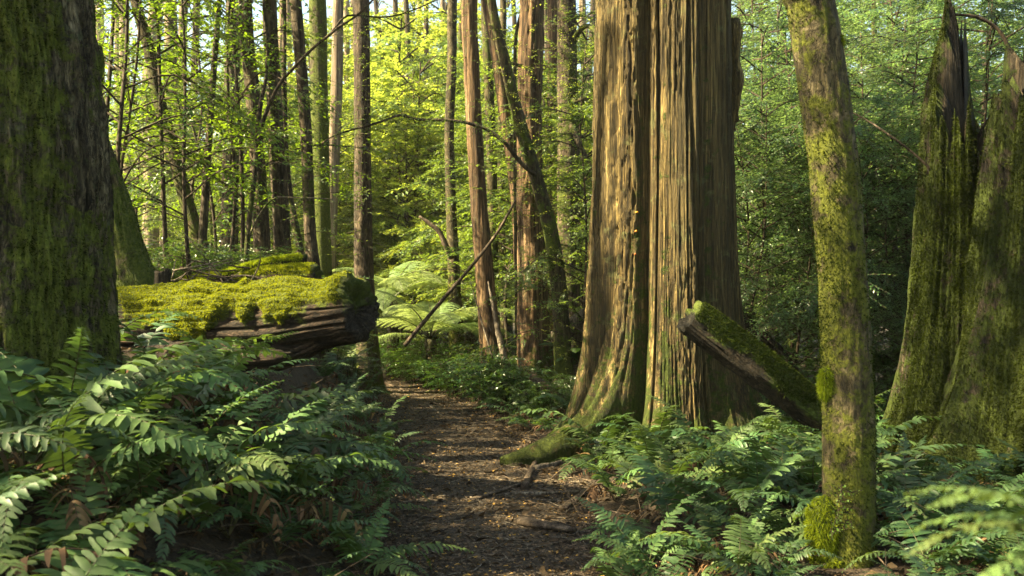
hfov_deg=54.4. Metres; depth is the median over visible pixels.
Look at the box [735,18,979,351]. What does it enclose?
understorey tree
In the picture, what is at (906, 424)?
fern
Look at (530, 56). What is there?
forest tree
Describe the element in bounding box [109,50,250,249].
sapling
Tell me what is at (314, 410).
fern
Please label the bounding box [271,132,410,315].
understorey tree
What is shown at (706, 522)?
fern
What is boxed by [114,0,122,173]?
distant tree
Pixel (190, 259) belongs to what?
stick
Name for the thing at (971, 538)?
fern
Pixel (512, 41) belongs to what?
understorey tree
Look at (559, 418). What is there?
fern
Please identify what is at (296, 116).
sapling
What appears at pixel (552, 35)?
forest tree
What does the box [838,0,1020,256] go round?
understorey tree
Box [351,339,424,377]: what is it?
shrub
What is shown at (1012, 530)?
fern
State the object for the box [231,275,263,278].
stick
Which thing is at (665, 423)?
fern
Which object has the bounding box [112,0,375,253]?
sapling
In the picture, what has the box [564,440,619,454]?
fern
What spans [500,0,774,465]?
giant tree
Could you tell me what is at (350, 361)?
fern
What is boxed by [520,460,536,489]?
stick
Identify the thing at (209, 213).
understorey tree
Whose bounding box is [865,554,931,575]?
fern
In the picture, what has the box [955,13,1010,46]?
dead branch
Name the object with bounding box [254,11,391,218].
understorey tree
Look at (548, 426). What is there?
fern
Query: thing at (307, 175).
forest tree
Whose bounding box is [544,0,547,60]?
distant tree
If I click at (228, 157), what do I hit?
distant tree
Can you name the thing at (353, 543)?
fern
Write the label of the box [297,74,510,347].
understorey tree
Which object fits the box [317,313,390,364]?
shrub
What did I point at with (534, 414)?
fern
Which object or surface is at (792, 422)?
fern
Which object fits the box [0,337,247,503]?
fern
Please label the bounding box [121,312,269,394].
fern
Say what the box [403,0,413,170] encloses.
distant tree
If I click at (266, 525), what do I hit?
fern
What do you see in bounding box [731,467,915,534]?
fern
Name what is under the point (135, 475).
fern
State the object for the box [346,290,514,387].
tree fern
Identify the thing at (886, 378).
shrub
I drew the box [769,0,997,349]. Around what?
understorey tree
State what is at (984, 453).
fern
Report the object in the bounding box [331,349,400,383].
shrub
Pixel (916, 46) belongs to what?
understorey tree
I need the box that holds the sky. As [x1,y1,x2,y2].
[104,0,1023,250]
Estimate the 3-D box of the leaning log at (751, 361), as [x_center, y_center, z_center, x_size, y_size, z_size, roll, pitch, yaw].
[2.143,0.742,8.070,1.616,1.295,0.409,0,0,-4]
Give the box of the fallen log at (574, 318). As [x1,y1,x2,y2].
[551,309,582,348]
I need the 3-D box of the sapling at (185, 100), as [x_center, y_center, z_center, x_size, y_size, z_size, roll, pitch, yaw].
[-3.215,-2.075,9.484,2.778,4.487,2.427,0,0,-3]
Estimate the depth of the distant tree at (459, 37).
29.93 m
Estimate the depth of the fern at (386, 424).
9.24 m
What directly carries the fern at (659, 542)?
on the ground
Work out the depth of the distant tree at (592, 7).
25.92 m
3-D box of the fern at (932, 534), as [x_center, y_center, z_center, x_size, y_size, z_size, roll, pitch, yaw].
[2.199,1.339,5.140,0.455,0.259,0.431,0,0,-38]
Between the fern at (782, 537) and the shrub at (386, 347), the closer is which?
the fern at (782, 537)
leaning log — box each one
[677,300,821,438]
[743,313,805,378]
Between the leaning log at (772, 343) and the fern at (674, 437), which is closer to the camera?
the fern at (674, 437)
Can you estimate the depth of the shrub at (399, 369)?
16.02 m
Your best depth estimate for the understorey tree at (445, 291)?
18.82 m
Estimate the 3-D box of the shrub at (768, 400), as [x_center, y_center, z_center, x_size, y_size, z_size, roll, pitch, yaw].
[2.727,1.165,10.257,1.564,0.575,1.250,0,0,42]
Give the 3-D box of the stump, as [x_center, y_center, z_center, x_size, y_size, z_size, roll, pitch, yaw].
[-2.805,0.127,8.001,0.142,0.569,0.145,0,0,0]
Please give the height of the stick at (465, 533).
0.026 m
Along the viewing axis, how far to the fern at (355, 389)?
10.95 m
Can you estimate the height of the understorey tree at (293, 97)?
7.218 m
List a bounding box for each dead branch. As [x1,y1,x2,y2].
[403,199,516,346]
[419,216,454,258]
[470,281,493,358]
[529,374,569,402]
[853,112,930,169]
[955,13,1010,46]
[979,93,999,105]
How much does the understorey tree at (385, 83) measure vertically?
7.058 m
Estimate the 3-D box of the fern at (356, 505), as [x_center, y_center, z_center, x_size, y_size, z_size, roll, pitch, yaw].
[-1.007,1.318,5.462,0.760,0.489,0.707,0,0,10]
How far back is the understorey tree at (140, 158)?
33.77 m
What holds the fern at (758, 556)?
on the ground
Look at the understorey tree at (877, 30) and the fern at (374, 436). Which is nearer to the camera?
the fern at (374, 436)
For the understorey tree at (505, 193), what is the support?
on the ground
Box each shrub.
[143,235,243,277]
[148,247,219,278]
[149,236,258,276]
[160,245,268,271]
[212,240,312,265]
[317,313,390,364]
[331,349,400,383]
[334,332,382,360]
[337,343,409,368]
[341,333,422,364]
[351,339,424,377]
[379,332,447,374]
[380,338,469,388]
[381,345,441,382]
[388,349,478,396]
[397,340,477,386]
[416,353,531,409]
[417,333,514,388]
[418,344,516,402]
[442,344,516,385]
[446,351,562,410]
[476,355,575,407]
[484,375,575,417]
[506,381,572,417]
[534,373,575,397]
[759,375,816,416]
[768,333,819,404]
[793,347,819,383]
[800,337,899,386]
[800,366,894,420]
[804,361,898,402]
[875,394,889,423]
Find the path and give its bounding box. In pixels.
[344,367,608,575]
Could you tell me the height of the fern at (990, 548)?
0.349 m
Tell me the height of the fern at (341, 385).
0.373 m
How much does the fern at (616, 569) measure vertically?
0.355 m
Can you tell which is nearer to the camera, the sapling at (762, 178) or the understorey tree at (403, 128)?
the sapling at (762, 178)
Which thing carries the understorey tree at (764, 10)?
on the ground
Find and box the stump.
[154,268,170,283]
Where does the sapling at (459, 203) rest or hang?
on the ground
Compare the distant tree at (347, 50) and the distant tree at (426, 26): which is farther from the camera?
the distant tree at (347, 50)
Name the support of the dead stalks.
on the ground
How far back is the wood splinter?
13.50 m
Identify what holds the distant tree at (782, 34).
on the ground
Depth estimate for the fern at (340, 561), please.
4.55 m
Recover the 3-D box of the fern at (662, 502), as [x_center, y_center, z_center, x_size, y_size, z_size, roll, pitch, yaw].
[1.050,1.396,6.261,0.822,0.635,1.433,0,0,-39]
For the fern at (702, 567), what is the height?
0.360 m
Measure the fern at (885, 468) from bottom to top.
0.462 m
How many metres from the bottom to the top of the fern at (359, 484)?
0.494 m
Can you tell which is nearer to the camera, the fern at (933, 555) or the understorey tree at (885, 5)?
the fern at (933, 555)
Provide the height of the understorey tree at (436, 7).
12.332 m
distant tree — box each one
[96,2,104,100]
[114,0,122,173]
[119,0,135,203]
[141,0,163,269]
[159,0,178,273]
[177,0,190,242]
[184,1,199,250]
[219,0,240,265]
[278,0,281,88]
[286,0,293,122]
[307,0,415,326]
[329,0,343,273]
[343,0,350,154]
[349,0,352,78]
[373,0,447,55]
[393,0,400,72]
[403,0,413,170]
[416,1,458,44]
[424,0,440,338]
[456,0,463,330]
[479,0,516,333]
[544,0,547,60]
[579,0,586,242]
[582,0,595,290]
[737,1,742,283]
[779,5,796,356]
[871,2,876,84]
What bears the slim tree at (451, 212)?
on the ground
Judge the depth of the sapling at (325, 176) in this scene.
13.44 m
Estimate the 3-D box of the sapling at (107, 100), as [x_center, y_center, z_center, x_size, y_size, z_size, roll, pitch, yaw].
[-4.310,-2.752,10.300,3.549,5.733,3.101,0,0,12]
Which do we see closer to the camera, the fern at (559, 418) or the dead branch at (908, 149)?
the dead branch at (908, 149)
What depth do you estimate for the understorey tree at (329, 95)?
22.58 m
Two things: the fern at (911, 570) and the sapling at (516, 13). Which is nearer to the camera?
the fern at (911, 570)
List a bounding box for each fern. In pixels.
[0,327,219,537]
[0,335,277,518]
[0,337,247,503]
[0,392,248,564]
[0,393,150,465]
[0,401,245,570]
[0,410,99,521]
[0,426,92,451]
[0,444,203,575]
[0,445,180,516]
[0,470,76,575]
[0,482,19,547]
[0,507,212,575]
[9,391,192,517]
[30,454,315,575]
[32,489,167,575]
[42,380,304,569]
[82,380,283,538]
[88,367,280,434]
[91,388,350,549]
[101,347,291,439]
[118,306,202,340]
[119,321,269,405]
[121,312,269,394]
[124,356,231,384]
[125,334,288,397]
[129,395,333,538]
[144,358,321,441]
[157,323,298,414]
[171,538,301,575]
[173,332,377,435]
[176,402,412,491]
[186,431,334,500]
[197,478,390,555]
[201,450,398,551]
[219,406,435,516]
[223,454,369,533]
[246,407,383,499]
[254,389,374,452]
[256,443,411,509]
[268,414,345,455]
[282,464,382,539]
[285,381,362,439]
[288,403,369,443]
[289,385,393,425]
[292,408,373,462]
[296,472,395,554]
[304,501,473,575]
[308,351,356,399]
[310,550,365,575]
[316,498,431,575]
[317,383,365,416]
[330,435,390,480]
[331,342,364,374]
[331,478,430,530]
[332,261,472,376]
[332,394,382,441]
[332,468,430,511]
[333,364,393,404]
[333,372,386,423]
[339,464,410,498]
[341,415,393,447]
[344,346,377,390]
[344,371,377,401]
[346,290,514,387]
[346,393,415,442]
[357,400,403,431]
[363,431,447,483]
[371,417,422,465]
[442,304,514,364]
[465,381,552,412]
[476,388,553,424]
[486,393,561,430]
[495,404,567,433]
[508,408,653,480]
[509,419,559,430]
[535,394,569,419]
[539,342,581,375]
[543,392,568,429]
[549,449,689,517]
[563,430,624,474]
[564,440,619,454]
[566,443,636,477]
[568,427,675,464]
[572,523,721,575]
[575,489,710,570]
[578,405,719,463]
[580,514,674,554]
[581,427,739,507]
[582,423,711,483]
[586,444,744,537]
[586,530,664,575]
[622,429,688,461]
[626,395,801,477]
[628,515,810,575]
[631,443,821,552]
[635,428,709,461]
[639,426,795,477]
[642,483,801,572]
[654,448,821,527]
[662,516,791,575]
[663,413,772,471]
[673,447,819,514]
[677,416,799,462]
[677,551,824,575]
[694,491,789,548]
[698,497,819,551]
[700,431,815,491]
[713,443,974,534]
[720,435,909,524]
[721,513,841,574]
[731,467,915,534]
[734,429,894,468]
[751,524,829,557]
[753,416,814,459]
[753,421,927,461]
[754,403,812,455]
[761,446,821,479]
[763,409,804,432]
[763,467,879,490]
[765,473,915,503]
[767,386,904,440]
[771,559,898,575]
[782,415,940,466]
[797,456,937,490]
[816,466,1011,529]
[842,494,1023,575]
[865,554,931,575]
[870,544,976,575]
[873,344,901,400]
[873,485,1004,554]
[874,536,1021,575]
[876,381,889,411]
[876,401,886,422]
[876,447,1023,519]
[877,431,979,523]
[877,436,993,487]
[877,507,962,549]
[877,516,907,540]
[878,518,975,567]
[881,457,1004,506]
[896,485,1023,548]
[902,530,1023,575]
[904,486,1023,575]
[917,465,1021,504]
[920,508,1023,575]
[923,473,1023,538]
[932,476,1015,522]
[932,530,1023,575]
[936,513,1014,561]
[942,444,1019,488]
[946,555,1006,575]
[974,538,1023,553]
[977,458,1020,473]
[978,542,1023,567]
[981,437,1023,484]
[993,473,1023,517]
[995,547,1023,569]
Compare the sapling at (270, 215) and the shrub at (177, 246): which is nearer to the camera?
the shrub at (177, 246)
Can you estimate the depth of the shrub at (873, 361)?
11.68 m
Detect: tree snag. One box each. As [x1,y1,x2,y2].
[879,0,988,458]
[905,43,1023,486]
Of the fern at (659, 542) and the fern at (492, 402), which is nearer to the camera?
the fern at (659, 542)
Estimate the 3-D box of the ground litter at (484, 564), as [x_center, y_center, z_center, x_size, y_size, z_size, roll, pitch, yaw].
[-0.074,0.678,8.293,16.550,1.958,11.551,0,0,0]
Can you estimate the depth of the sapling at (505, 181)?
17.71 m
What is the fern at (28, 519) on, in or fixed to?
on the ground
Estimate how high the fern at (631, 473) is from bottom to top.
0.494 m
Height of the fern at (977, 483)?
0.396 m
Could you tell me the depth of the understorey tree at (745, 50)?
15.42 m
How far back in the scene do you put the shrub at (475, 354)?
13.53 m
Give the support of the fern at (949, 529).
on the ground
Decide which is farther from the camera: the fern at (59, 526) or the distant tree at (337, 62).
the distant tree at (337, 62)
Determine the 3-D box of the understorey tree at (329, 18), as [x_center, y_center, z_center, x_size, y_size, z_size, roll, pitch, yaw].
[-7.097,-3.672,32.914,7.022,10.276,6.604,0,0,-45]
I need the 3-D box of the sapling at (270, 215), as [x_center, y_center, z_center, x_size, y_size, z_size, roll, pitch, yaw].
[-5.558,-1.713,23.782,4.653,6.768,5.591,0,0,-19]
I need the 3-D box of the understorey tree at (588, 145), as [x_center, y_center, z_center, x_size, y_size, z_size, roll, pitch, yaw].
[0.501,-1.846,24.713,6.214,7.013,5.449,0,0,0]
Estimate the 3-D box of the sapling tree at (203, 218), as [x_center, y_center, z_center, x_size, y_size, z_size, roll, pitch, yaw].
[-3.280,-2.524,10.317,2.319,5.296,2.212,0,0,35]
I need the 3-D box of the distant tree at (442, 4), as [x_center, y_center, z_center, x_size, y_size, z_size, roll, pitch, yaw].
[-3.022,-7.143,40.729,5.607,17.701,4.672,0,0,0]
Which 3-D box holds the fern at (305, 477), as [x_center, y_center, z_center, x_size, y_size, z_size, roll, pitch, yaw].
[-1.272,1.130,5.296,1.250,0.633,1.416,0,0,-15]
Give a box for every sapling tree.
[186,0,436,263]
[196,0,221,267]
[281,0,304,253]
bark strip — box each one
[429,404,441,415]
[452,489,459,502]
[467,483,520,501]
[513,516,576,532]
[537,537,589,547]
[559,488,587,509]
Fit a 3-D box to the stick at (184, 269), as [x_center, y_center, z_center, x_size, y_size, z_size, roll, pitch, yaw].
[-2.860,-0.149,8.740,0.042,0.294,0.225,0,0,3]
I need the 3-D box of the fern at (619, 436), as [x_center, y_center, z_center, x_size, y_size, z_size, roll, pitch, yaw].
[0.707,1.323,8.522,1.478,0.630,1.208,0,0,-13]
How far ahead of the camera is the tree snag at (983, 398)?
7.50 m
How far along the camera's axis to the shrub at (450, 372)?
13.48 m
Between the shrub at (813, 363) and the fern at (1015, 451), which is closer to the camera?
the fern at (1015, 451)
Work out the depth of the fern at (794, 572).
4.60 m
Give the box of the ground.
[1,309,1021,575]
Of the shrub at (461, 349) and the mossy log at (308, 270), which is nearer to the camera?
the mossy log at (308, 270)
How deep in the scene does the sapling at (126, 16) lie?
9.23 m
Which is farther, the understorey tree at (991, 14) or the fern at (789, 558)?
the understorey tree at (991, 14)
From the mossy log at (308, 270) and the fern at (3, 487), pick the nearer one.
the fern at (3, 487)
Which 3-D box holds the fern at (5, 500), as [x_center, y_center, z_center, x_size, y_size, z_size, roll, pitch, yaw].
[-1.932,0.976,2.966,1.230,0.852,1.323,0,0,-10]
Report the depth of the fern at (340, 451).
6.16 m
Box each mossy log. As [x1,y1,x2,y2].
[116,270,379,374]
[171,261,323,282]
[199,252,307,282]
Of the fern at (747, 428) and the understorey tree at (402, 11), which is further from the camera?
the understorey tree at (402, 11)
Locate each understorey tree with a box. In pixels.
[109,108,203,219]
[110,101,219,243]
[133,134,251,271]
[136,129,270,268]
[174,100,341,260]
[174,121,296,255]
[209,81,352,247]
[216,14,353,250]
[218,19,380,206]
[250,126,374,259]
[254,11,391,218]
[268,89,403,257]
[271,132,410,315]
[291,49,510,342]
[293,91,421,272]
[293,128,439,264]
[295,0,480,335]
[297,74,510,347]
[302,188,422,336]
[327,0,456,302]
[331,232,409,342]
[337,100,472,348]
[338,43,463,332]
[340,173,457,325]
[341,60,481,342]
[343,2,510,79]
[344,51,510,339]
[348,176,472,339]
[352,6,483,333]
[352,199,471,339]
[355,214,472,347]
[371,0,513,330]
[371,2,517,332]
[380,169,509,344]
[402,205,476,336]
[412,74,592,307]
[412,223,514,343]
[437,118,584,285]
[445,89,511,293]
[480,0,589,119]
[480,51,592,228]
[506,80,592,297]
[731,0,856,273]
[731,0,874,338]
[731,0,908,366]
[732,0,861,305]
[732,0,980,333]
[734,13,903,348]
[734,31,904,350]
[735,4,792,257]
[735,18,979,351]
[736,0,996,262]
[737,34,903,350]
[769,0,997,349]
[772,21,1001,341]
[775,0,1013,344]
[792,0,1017,122]
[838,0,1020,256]
[849,0,1023,312]
[852,0,1023,341]
[855,0,1023,342]
[858,0,1023,98]
[860,0,1023,278]
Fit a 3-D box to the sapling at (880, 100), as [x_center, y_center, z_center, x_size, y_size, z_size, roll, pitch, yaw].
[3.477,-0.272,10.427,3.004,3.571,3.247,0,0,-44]
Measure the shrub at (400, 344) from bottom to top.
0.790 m
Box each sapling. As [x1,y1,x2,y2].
[94,0,311,274]
[95,0,276,236]
[96,0,283,196]
[96,0,302,253]
[96,0,322,268]
[96,17,200,253]
[98,0,271,183]
[98,37,220,242]
[104,0,326,264]
[105,0,402,261]
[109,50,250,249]
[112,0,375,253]
[112,27,272,256]
[137,66,272,255]
[140,35,349,260]
[186,45,383,256]
[202,76,353,254]
[381,55,591,354]
[396,70,583,326]
[399,24,593,330]
[434,94,592,332]
[440,1,594,320]
[450,99,592,373]
[458,2,595,320]
[583,89,803,311]
[734,80,908,341]
[734,88,900,346]
[734,89,908,340]
[734,104,917,416]
[735,95,898,337]
[736,84,923,368]
[736,88,914,376]
[754,65,997,394]
[756,78,988,340]
[758,118,919,363]
[792,100,990,347]
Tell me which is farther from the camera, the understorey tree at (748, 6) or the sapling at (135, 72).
the understorey tree at (748, 6)
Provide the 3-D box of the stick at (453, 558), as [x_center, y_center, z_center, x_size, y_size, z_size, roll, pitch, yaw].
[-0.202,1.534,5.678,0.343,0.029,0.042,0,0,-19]
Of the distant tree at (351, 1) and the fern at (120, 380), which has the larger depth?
the distant tree at (351, 1)
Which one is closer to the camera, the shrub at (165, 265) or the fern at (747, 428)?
the fern at (747, 428)
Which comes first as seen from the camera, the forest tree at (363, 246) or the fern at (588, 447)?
the fern at (588, 447)
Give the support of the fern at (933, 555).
on the ground
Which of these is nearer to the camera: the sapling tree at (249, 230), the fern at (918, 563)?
the fern at (918, 563)
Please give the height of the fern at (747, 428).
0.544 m
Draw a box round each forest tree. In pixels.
[0,0,124,465]
[224,0,292,256]
[255,0,351,361]
[262,0,291,255]
[309,0,335,355]
[320,0,403,394]
[454,0,501,389]
[499,0,565,391]
[542,0,595,364]
[547,0,556,361]
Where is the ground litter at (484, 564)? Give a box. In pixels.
[0,346,1019,575]
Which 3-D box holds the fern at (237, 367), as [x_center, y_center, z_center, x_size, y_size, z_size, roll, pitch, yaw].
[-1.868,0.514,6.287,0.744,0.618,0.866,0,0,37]
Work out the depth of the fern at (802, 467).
7.02 m
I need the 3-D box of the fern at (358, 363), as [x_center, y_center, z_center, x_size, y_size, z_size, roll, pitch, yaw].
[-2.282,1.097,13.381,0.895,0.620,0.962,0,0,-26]
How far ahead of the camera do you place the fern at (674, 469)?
6.98 m
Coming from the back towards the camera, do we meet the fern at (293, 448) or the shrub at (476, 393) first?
the shrub at (476, 393)
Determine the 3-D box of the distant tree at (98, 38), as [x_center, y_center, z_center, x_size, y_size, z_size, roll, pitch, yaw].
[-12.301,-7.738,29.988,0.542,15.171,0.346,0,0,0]
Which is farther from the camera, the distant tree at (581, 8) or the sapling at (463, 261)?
the distant tree at (581, 8)
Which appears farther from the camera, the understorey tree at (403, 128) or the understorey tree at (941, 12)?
the understorey tree at (403, 128)
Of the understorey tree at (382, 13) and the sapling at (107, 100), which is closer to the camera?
the sapling at (107, 100)
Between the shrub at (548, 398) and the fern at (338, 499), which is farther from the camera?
the shrub at (548, 398)
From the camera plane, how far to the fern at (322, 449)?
5.91 m
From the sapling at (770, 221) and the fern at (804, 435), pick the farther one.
the sapling at (770, 221)
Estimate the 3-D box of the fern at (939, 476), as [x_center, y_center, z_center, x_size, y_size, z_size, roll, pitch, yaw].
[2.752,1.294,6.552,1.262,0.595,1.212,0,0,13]
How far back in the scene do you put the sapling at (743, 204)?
13.94 m
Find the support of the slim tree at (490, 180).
on the ground
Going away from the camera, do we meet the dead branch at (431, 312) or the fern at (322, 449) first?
the fern at (322, 449)
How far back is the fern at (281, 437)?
6.23 m
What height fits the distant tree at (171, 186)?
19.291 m
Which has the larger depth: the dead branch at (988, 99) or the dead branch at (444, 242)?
the dead branch at (444, 242)
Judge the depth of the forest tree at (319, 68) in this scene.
15.08 m
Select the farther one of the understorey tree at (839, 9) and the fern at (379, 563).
the understorey tree at (839, 9)
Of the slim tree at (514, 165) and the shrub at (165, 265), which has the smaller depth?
the shrub at (165, 265)
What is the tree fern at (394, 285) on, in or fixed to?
on the ground
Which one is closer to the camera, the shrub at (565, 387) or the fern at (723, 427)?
the fern at (723, 427)
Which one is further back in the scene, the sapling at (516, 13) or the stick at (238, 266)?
the sapling at (516, 13)
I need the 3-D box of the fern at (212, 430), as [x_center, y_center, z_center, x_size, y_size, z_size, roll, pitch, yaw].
[-1.712,0.836,5.066,1.234,0.741,1.301,0,0,-41]
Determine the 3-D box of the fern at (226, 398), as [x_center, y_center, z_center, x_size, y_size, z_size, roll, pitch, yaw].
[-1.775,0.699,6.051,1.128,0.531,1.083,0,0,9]
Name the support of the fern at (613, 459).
on the ground
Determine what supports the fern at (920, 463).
on the ground
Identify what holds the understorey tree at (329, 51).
on the ground
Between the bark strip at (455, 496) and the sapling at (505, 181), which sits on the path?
the bark strip at (455, 496)
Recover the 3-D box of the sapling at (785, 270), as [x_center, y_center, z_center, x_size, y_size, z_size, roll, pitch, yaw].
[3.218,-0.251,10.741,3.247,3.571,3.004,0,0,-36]
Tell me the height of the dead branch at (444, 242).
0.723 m
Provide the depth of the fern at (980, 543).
5.05 m
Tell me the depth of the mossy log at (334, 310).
7.18 m
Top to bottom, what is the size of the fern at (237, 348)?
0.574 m
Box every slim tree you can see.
[419,0,473,377]
[481,3,499,321]
[498,0,506,350]
[513,13,519,359]
[781,0,879,568]
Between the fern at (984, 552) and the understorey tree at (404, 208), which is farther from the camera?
the understorey tree at (404, 208)
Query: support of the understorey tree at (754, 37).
on the ground
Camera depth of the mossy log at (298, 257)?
9.44 m
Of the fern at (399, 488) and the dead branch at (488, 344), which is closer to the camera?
the fern at (399, 488)
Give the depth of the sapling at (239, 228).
21.86 m
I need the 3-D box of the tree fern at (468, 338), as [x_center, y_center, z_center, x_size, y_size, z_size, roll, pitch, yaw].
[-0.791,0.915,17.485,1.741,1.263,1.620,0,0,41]
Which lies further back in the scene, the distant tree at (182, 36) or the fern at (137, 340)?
the distant tree at (182, 36)
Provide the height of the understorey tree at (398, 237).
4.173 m
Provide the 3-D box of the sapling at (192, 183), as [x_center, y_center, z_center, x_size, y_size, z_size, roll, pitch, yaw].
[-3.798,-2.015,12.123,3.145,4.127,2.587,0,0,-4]
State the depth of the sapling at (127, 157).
15.96 m
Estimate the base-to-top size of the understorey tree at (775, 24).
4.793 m
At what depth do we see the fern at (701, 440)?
7.26 m
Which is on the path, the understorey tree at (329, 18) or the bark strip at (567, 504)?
the bark strip at (567, 504)
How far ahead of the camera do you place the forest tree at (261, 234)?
11.92 m
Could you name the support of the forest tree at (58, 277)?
on the ground
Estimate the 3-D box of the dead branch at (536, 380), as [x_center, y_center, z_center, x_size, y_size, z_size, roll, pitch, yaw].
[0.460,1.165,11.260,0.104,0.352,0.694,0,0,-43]
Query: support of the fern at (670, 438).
on the ground
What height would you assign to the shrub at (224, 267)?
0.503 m
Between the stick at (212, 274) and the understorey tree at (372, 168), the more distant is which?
the understorey tree at (372, 168)
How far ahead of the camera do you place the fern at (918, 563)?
4.55 m
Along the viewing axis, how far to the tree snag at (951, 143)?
8.41 m
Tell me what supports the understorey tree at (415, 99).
on the ground
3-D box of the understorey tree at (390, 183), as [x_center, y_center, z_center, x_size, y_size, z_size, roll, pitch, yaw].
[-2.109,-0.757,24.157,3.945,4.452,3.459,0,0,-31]
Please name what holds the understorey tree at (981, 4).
on the ground
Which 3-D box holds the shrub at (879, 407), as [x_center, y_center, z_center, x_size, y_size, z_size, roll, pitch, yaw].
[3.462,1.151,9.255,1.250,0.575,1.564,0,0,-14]
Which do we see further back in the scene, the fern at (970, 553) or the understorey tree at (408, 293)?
the understorey tree at (408, 293)
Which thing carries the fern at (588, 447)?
on the ground
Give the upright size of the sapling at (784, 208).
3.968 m
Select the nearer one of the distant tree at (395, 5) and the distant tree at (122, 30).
the distant tree at (122, 30)
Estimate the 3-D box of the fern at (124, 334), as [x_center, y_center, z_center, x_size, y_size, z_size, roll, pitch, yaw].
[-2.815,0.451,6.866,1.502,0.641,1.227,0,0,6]
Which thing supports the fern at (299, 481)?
on the ground
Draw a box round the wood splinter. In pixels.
[488,281,509,366]
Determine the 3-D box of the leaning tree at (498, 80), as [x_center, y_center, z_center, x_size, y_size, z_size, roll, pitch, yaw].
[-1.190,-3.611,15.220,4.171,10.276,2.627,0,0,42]
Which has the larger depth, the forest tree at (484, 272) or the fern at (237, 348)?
the forest tree at (484, 272)
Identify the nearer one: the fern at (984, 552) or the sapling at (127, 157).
the fern at (984, 552)
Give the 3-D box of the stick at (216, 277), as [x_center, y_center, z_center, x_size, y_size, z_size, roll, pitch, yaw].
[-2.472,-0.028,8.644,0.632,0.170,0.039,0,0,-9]
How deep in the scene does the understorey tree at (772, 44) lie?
32.44 m
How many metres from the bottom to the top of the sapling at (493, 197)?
5.318 m
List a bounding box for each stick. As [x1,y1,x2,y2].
[168,254,209,264]
[174,258,234,270]
[180,266,249,277]
[182,230,229,283]
[182,254,189,280]
[189,275,237,282]
[195,261,235,271]
[205,269,235,271]
[223,262,249,268]
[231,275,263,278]
[251,248,260,279]
[384,382,422,396]
[409,416,492,425]
[441,518,486,552]
[447,554,505,560]
[512,490,578,494]
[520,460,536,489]
[533,459,568,470]
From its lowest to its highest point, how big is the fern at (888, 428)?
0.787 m
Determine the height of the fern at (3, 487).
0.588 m
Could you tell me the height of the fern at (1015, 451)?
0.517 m
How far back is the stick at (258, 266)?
8.77 m
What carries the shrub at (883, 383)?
on the ground
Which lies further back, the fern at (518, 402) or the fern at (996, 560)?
the fern at (518, 402)
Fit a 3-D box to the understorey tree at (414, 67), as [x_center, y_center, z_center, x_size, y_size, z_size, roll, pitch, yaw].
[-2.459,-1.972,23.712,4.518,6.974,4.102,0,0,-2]
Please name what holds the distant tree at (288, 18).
on the ground
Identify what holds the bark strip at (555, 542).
on the path
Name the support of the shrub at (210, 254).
on the ground
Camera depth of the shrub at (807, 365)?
12.52 m
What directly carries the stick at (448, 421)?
on the path
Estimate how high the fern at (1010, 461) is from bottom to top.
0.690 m
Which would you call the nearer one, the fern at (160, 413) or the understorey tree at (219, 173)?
the fern at (160, 413)
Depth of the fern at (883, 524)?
5.38 m
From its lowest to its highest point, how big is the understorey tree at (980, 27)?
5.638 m
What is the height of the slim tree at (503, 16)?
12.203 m
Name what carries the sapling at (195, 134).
on the ground
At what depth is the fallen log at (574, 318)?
13.32 m
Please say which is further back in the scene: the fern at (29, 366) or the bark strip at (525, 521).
the bark strip at (525, 521)
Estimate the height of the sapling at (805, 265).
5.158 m
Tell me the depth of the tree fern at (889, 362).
11.39 m
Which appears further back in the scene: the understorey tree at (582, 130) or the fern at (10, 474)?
the understorey tree at (582, 130)
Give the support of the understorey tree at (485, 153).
on the ground
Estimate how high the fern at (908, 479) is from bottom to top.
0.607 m
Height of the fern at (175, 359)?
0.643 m
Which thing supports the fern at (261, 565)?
on the ground
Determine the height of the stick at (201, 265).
0.111 m
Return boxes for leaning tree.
[109,141,155,286]
[130,0,212,261]
[312,0,584,390]
[481,0,513,259]
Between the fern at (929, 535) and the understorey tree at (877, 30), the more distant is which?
the understorey tree at (877, 30)
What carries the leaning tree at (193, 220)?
on the ground
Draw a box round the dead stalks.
[1,262,1023,575]
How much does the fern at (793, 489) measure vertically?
0.660 m
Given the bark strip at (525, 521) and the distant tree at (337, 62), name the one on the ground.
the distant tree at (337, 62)
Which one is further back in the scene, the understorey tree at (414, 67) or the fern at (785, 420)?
the understorey tree at (414, 67)
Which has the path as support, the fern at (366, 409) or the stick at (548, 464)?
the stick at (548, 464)
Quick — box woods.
[380,19,1023,329]
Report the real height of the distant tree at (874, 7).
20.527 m
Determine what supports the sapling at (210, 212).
on the ground
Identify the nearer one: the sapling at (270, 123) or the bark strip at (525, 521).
the bark strip at (525, 521)
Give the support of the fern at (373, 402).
on the ground
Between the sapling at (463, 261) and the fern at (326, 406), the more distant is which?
the sapling at (463, 261)
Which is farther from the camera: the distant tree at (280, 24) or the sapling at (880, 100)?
the distant tree at (280, 24)
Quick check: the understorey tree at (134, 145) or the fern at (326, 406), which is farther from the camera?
the understorey tree at (134, 145)
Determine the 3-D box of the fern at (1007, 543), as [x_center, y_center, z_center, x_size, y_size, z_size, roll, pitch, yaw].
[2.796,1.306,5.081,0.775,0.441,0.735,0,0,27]
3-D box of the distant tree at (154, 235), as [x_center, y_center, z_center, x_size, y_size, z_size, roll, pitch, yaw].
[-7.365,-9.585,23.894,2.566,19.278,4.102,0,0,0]
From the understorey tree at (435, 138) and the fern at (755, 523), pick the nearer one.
the fern at (755, 523)

